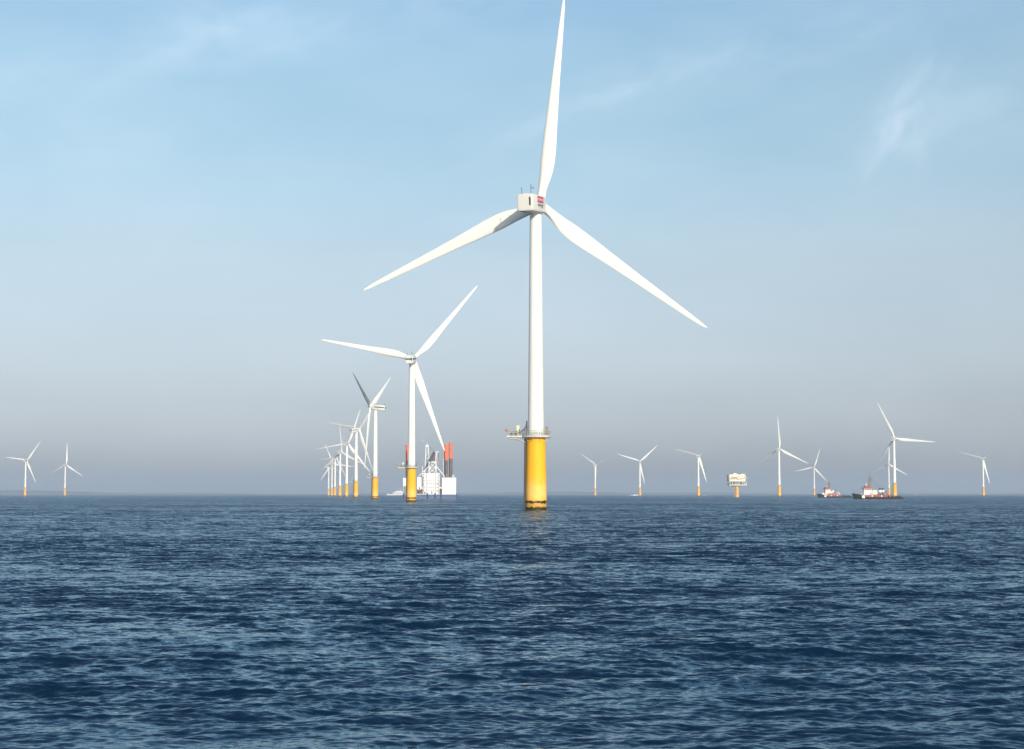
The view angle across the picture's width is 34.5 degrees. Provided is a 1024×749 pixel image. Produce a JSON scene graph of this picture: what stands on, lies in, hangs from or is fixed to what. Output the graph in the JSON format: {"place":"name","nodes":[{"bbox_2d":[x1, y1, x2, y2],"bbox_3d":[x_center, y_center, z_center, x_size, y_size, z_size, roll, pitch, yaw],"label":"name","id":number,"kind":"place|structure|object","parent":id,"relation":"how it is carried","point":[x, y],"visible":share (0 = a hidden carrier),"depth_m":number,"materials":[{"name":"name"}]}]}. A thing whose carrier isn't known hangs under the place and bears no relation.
{"place":"outdoors","nodes":[
{"label":"outdoors","id":0,"kind":"place"},
{"bbox_2d":[0,495,1023,748],"bbox_3d":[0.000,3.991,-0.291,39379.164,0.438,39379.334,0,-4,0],"label":"sea","id":1,"kind":"structure","parent":0,"point":[468,621],"depth_m":51.24,"materials":[{"name":"liquid"}]},
{"bbox_2d":[7,442,39,495],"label":"wind turbine","id":2,"kind":"object","parent":1,"relation":"in","point":[25,461],"visible":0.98,"depth_m":3710.87,"materials":[{"name":"grey paint"}]},
{"bbox_2d":[53,451,81,495],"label":"wind turbine","id":3,"kind":"object","parent":1,"relation":"in","point":[64,488],"visible":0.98,"depth_m":4218.88,"materials":[{"name":"grey paint"}]},
{"bbox_2d":[325,451,338,495],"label":"wind turbine","id":4,"kind":"object","parent":1,"relation":"in","point":[328,478],"visible":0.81,"depth_m":4618.37,"materials":[{"name":"grey paint"}]},
{"bbox_2d":[325,436,344,495],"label":"wind turbine","id":5,"kind":"object","parent":1,"relation":"in","point":[334,487],"visible":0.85,"depth_m":3519.86,"materials":[{"name":"grey paint"}]},
{"bbox_2d":[320,445,353,495],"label":"wind turbine","id":6,"kind":"object","parent":1,"relation":"in","point":[331,464],"visible":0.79,"depth_m":4084.23,"materials":[{"name":"grey paint"}]},
{"bbox_2d":[323,426,361,496],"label":"wind turbine","id":7,"kind":"object","parent":1,"relation":"in","point":[338,453],"visible":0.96,"depth_m":2984.36,"materials":[{"name":"grey paint"}]},
{"bbox_2d":[319,411,369,496],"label":"wind turbine","id":8,"kind":"object","parent":1,"relation":"in","point":[346,483],"visible":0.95,"depth_m":2471.13,"materials":[{"name":"white paint"},{"name":"yellow paint"},{"name":"galvanised steel"}]},
{"bbox_2d":[330,411,372,497],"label":"wind turbine","id":9,"kind":"object","parent":1,"relation":"in","point":[355,481],"visible":0.91,"depth_m":1940.62,"materials":[{"name":"metal"}]},
{"bbox_2d":[353,373,389,498],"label":"wind turbine","id":10,"kind":"object","parent":1,"relation":"in","point":[375,475],"visible":0.97,"depth_m":1434.72,"materials":[{"name":"metal"}]},
{"bbox_2d":[387,488,402,494],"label":"white ship","id":11,"kind":"object","parent":1,"relation":"on","point":[397,492],"visible":0.62,"depth_m":7574.01,"materials":[{"name":"paint"}]},
{"bbox_2d":[322,285,477,501],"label":"wind turbine","id":12,"kind":"object","parent":1,"relation":"in","point":[414,374],"visible":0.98,"depth_m":927.67,"materials":[{"name":"metal"}]},
{"bbox_2d":[403,442,456,498],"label":"jack up barge","id":13,"kind":"object","parent":1,"relation":"on","point":[432,488],"visible":0.93,"depth_m":1478.50,"materials":[{"name":"white paint"}]},
{"bbox_2d":[363,0,706,509],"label":"wind turbine","id":14,"kind":"object","parent":1,"relation":"in","point":[534,434],"visible":0.99,"depth_m":430.31,"materials":[{"name":"metal"}]},
{"bbox_2d":[581,454,611,495],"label":"wind turbine","id":15,"kind":"object","parent":1,"relation":"in","point":[594,466],"visible":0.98,"depth_m":4308.81,"materials":[{"name":"grey paint"}]},
{"bbox_2d":[618,447,655,495],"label":"wind turbine","id":16,"kind":"object","parent":1,"relation":"in","point":[640,469],"visible":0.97,"depth_m":3813.49,"materials":[{"name":"grey paint"}]},
{"bbox_2d":[676,440,713,495],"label":"wind turbine","id":17,"kind":"object","parent":1,"relation":"in","point":[698,486],"visible":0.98,"depth_m":3276.21,"materials":[{"name":"grey paint"}]},
{"bbox_2d":[727,473,747,496],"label":"offshore substation","id":18,"kind":"object","parent":1,"relation":"in","point":[732,477],"visible":0.96,"depth_m":2548.39,"materials":[{"name":"beige metal"}]},
{"bbox_2d":[756,416,806,496],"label":"wind turbine","id":19,"kind":"object","parent":1,"relation":"in","point":[779,485],"visible":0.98,"depth_m":2761.95,"materials":[{"name":"white paint"},{"name":"yellow paint"},{"name":"galvanised steel"}]},
{"bbox_2d":[798,450,826,495],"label":"wind turbine","id":20,"kind":"object","parent":1,"relation":"in","point":[814,468],"visible":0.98,"depth_m":4668.18,"materials":[{"name":"grey paint"}]},
{"bbox_2d":[817,482,851,497],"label":"tug boat","id":21,"kind":"object","parent":1,"relation":"on","point":[827,493],"visible":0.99,"depth_m":2090.18,"materials":[{"name":"metal"}]},
{"bbox_2d":[852,476,903,498],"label":"tug boat","id":22,"kind":"object","parent":1,"relation":"on","point":[868,493],"visible":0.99,"depth_m":1443.04,"materials":[{"name":"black metal"}]},
{"bbox_2d":[871,449,906,494],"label":"wind turbine","id":23,"kind":"object","parent":1,"relation":"in","point":[888,488],"visible":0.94,"depth_m":4145.25,"materials":[{"name":"grey paint"}]},
{"bbox_2d":[873,402,932,496],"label":"wind turbine","id":24,"kind":"object","parent":1,"relation":"in","point":[893,439],"visible":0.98,"depth_m":2242.23,"materials":[{"name":"white paint"},{"name":"yellow paint"},{"name":"galvanised steel"}]},
{"bbox_2d":[961,446,996,495],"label":"wind turbine","id":25,"kind":"object","parent":1,"relation":"in","point":[983,467],"visible":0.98,"depth_m":3547.92,"materials":[{"name":"grey paint"}]},
{"bbox_2d":[0,490,1023,494],"bbox_3d":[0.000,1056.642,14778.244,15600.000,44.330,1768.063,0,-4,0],"label":"coast hills","id":26,"kind":"structure","parent":0,"point":[19,492],"depth_m":14569.98,"materials":[{"name":"grey"}]},
{"bbox_2d":[0,0,1023,493],"label":"sky","id":27,"kind":"structure","parent":0,"point":[197,196],"materials":[{"name":"blue"}]}
]}

